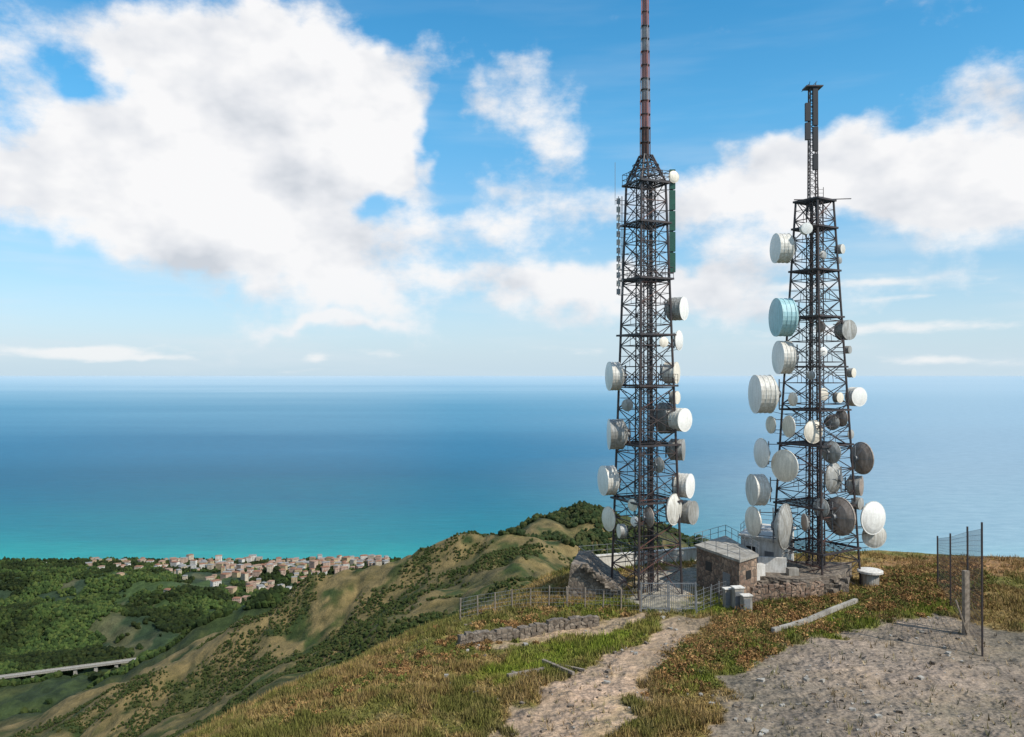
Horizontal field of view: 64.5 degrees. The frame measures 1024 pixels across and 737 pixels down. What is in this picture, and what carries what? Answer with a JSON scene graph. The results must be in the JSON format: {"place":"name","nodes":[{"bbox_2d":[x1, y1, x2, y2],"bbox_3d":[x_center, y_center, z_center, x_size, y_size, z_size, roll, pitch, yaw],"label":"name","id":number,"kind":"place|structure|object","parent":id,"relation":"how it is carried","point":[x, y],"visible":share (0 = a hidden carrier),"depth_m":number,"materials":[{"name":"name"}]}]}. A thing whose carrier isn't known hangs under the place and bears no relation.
{"place":"outdoors","nodes":[
{"label":"outdoors","id":0,"kind":"place"},
{"bbox_2d":[0,376,1023,560],"bbox_3d":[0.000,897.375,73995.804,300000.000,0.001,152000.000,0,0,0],"label":"sea","id":1,"kind":"structure","parent":0,"point":[232,467],"depth_m":4059.10,"materials":[{"name":"liquid"}]},
{"bbox_2d":[0,514,1023,736],"bbox_3d":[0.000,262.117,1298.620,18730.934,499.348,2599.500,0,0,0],"label":"ground","id":2,"kind":"structure","parent":0,"point":[333,605],"depth_m":60.33,"materials":[{"name":"green plant"}]},
{"bbox_2d":[0,658,135,678],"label":"road viaduct","id":3,"kind":"object","parent":2,"relation":"on","point":[115,663],"visible":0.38,"depth_m":1024.03,"materials":[{"name":"concrete"}]},
{"bbox_2d":[0,556,400,713],"bbox_3d":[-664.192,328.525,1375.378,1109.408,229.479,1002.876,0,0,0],"label":"distant forest","id":4,"kind":"object","parent":2,"relation":"on","point":[55,645],"visible":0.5,"depth_m":1223.63,"materials":[{"name":"green plant"}]},
{"bbox_2d":[85,554,389,602],"bbox_3d":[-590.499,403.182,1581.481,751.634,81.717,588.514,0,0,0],"label":"town houses","id":5,"kind":"structure","parent":2,"relation":"on","point":[230,571],"depth_m":1735.14,"materials":[{"name":"ceramic"}]},
{"bbox_2d":[10,530,572,736],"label":"hillside scrub","id":6,"kind":"object","parent":2,"relation":"on","point":[326,648],"visible":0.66,"depth_m":565.17,"materials":[{"name":"green plant"}]},
{"bbox_2d":[507,667,543,676],"bbox_3d":[0.962,19.162,51.169,2.859,0.272,0.255,0,0,-31],"label":"wooden plank","id":7,"kind":"object","parent":2,"relation":"on","point":[525,671],"visible":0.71,"depth_m":50.97,"materials":[{"name":"grey wood"}]},
{"bbox_2d":[457,614,598,645],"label":"stone wall","id":8,"kind":"structure","parent":2,"relation":"on","point":[550,625],"depth_m":59.17,"materials":[{"name":"grey stone"}]},
{"bbox_2d":[459,586,640,619],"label":"wire fence","id":9,"kind":"object","parent":2,"relation":"on","point":[567,602],"visible":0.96,"depth_m":65.91,"materials":[{"name":"grey metal"}]},
{"bbox_2d":[541,659,574,674],"bbox_3d":[2.916,19.019,51.635,0.226,0.364,3.235,0,0,-34],"label":"wooden plank","id":10,"kind":"object","parent":2,"relation":"on","point":[571,672],"visible":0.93,"depth_m":51.39,"materials":[{"name":"grey wood"}]},
{"bbox_2d":[560,664,584,671],"bbox_3d":[3.813,19.108,51.755,1.964,0.261,0.170,0,0,38],"label":"wooden plank","id":11,"kind":"object","parent":2,"relation":"on","point":[579,669],"visible":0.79,"depth_m":51.45,"materials":[{"name":"grey wood"}]},
{"bbox_2d":[568,550,626,597],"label":"stone retaining wall","id":12,"kind":"structure","parent":2,"relation":"on","point":[586,571],"depth_m":69.80,"materials":[{"name":"grey stone"}]},
{"bbox_2d":[498,500,701,558],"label":"hilltop woods","id":13,"kind":"object","parent":2,"relation":"on","point":[591,513],"visible":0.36,"depth_m":816.59,"materials":[{"name":"green plant"}]},
{"bbox_2d":[179,549,1023,736],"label":"grass","id":14,"kind":"structure","parent":2,"relation":"on","point":[688,717],"depth_m":51.12,"materials":[{"name":"green plant"}]},
{"bbox_2d":[578,537,701,568],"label":"terrace parapet","id":15,"kind":"structure","parent":2,"relation":"on","point":[687,552],"depth_m":80.96,"materials":[{"name":"white paint"}]},
{"bbox_2d":[279,555,1006,736],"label":"dry shrubs","id":16,"kind":"object","parent":2,"relation":"on","point":[868,597],"visible":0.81,"depth_m":60.80,"materials":[{"name":"brown plant"}]},
{"bbox_2d":[597,0,698,600],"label":"communication tower","id":17,"kind":"structure","parent":2,"relation":"on","point":[669,418],"depth_m":70.40,"materials":[{"name":"metal"}]},
{"bbox_2d":[640,582,695,612],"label":"metal gate","id":18,"kind":"structure","parent":2,"relation":"on","point":[669,595],"depth_m":64.37,"materials":[{"name":"metal"}]},
{"bbox_2d":[444,616,981,736],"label":"scattered stones","id":19,"kind":"object","parent":2,"relation":"on","point":[807,679],"visible":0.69,"depth_m":48.38,"materials":[{"name":"stone"}]},
{"bbox_2d":[696,580,729,613],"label":"wire fence","id":20,"kind":"object","parent":2,"relation":"on","point":[711,590],"visible":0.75,"depth_m":65.85,"materials":[{"name":"metal"}]},
{"bbox_2d":[722,587,730,607],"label":"electrical cabinet","id":21,"kind":"object","parent":2,"relation":"on","point":[726,596],"visible":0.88,"depth_m":65.94,"materials":[{"name":"metal"}]},
{"bbox_2d":[697,548,756,595],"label":"walls","id":22,"kind":"structure","parent":2,"relation":"on","point":[735,570],"depth_m":69.39,"materials":[{"name":"stone"}]},
{"bbox_2d":[694,525,758,559],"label":"roof railing","id":23,"kind":"object","parent":22,"relation":"on","point":[725,530],"visible":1,"depth_m":72.30,"materials":[{"name":"grey metal"}]},
{"bbox_2d":[694,535,758,562],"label":"roof slab","id":24,"kind":"structure","parent":22,"relation":"on","point":[746,553],"depth_m":71.10,"materials":[{"name":"grey concrete"}]},
{"bbox_2d":[705,561,750,586],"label":"door and windows","id":25,"kind":"structure","parent":22,"relation":"attached to","point":[708,567],"depth_m":68.80,"materials":[{"name":"metal"}]},
{"bbox_2d":[730,585,744,609],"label":"electrical cabinet","id":26,"kind":"object","parent":2,"relation":"on","point":[736,590],"visible":0.76,"depth_m":65.37,"materials":[{"name":"metal"}]},
{"bbox_2d":[739,593,752,611],"bbox_3d":[18.747,18.876,64.882,0.870,1.580,0.720,0,0,-11],"label":"electrical cabinet","id":27,"kind":"object","parent":2,"relation":"on","point":[746,599],"visible":0.81,"depth_m":64.59,"materials":[{"name":"metal"}]},
{"bbox_2d":[741,531,793,562],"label":"walls","id":28,"kind":"structure","parent":2,"relation":"on","point":[771,546],"depth_m":73.92,"materials":[{"name":"white paint"}]},
{"bbox_2d":[746,546,773,556],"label":"door and window","id":29,"kind":"structure","parent":28,"relation":"attached to","point":[769,554],"depth_m":73.48,"materials":[{"name":"metal"}]},
{"bbox_2d":[739,523,795,541],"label":"roof slab","id":30,"kind":"structure","parent":28,"relation":"on","point":[767,534],"depth_m":75.17,"materials":[{"name":"white concrete"}]},
{"bbox_2d":[750,581,823,603],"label":"stone wall","id":31,"kind":"structure","parent":2,"relation":"on","point":[763,591],"depth_m":67.03,"materials":[{"name":"brown stone"}]},
{"bbox_2d":[757,556,851,594],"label":"stone tower foundation","id":32,"kind":"object","parent":2,"relation":"on","point":[778,570],"visible":0.45,"depth_m":70.09,"materials":[{"name":"grey stone"}]},
{"bbox_2d":[771,598,857,632],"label":"concrete kerb beam","id":33,"kind":"structure","parent":2,"relation":"on","point":[835,608],"depth_m":62.97,"materials":[{"name":"grey concrete"}]},
{"bbox_2d":[745,82,886,585],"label":"communication tower","id":34,"kind":"structure","parent":2,"relation":"on","point":[837,514],"depth_m":73.11,"materials":[{"name":"metal"}]},
{"bbox_2d":[857,567,883,587],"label":"concrete water cistern","id":35,"kind":"object","parent":2,"relation":"on","point":[869,575],"visible":0.79,"depth_m":72.32,"materials":[{"name":"white paint"}]},
{"bbox_2d":[937,522,982,655],"bbox_3d":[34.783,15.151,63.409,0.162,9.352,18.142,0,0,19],"label":"tall wire fence","id":36,"kind":"object","parent":2,"relation":"on","point":[967,555],"visible":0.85,"depth_m":58.78,"materials":[{"name":"metal"}]},
{"bbox_2d":[955,570,969,635],"bbox_3d":[32.604,17.137,58.767,1.202,4.900,0.400,0,0,-11],"label":"wooden post","id":37,"kind":"object","parent":2,"relation":"on","point":[964,615],"visible":0.82,"depth_m":58.75,"materials":[{"name":"grey wood"}]},
{"bbox_2d":[0,0,1023,375],"label":"sky","id":38,"kind":"structure","parent":0,"point":[188,187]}
]}

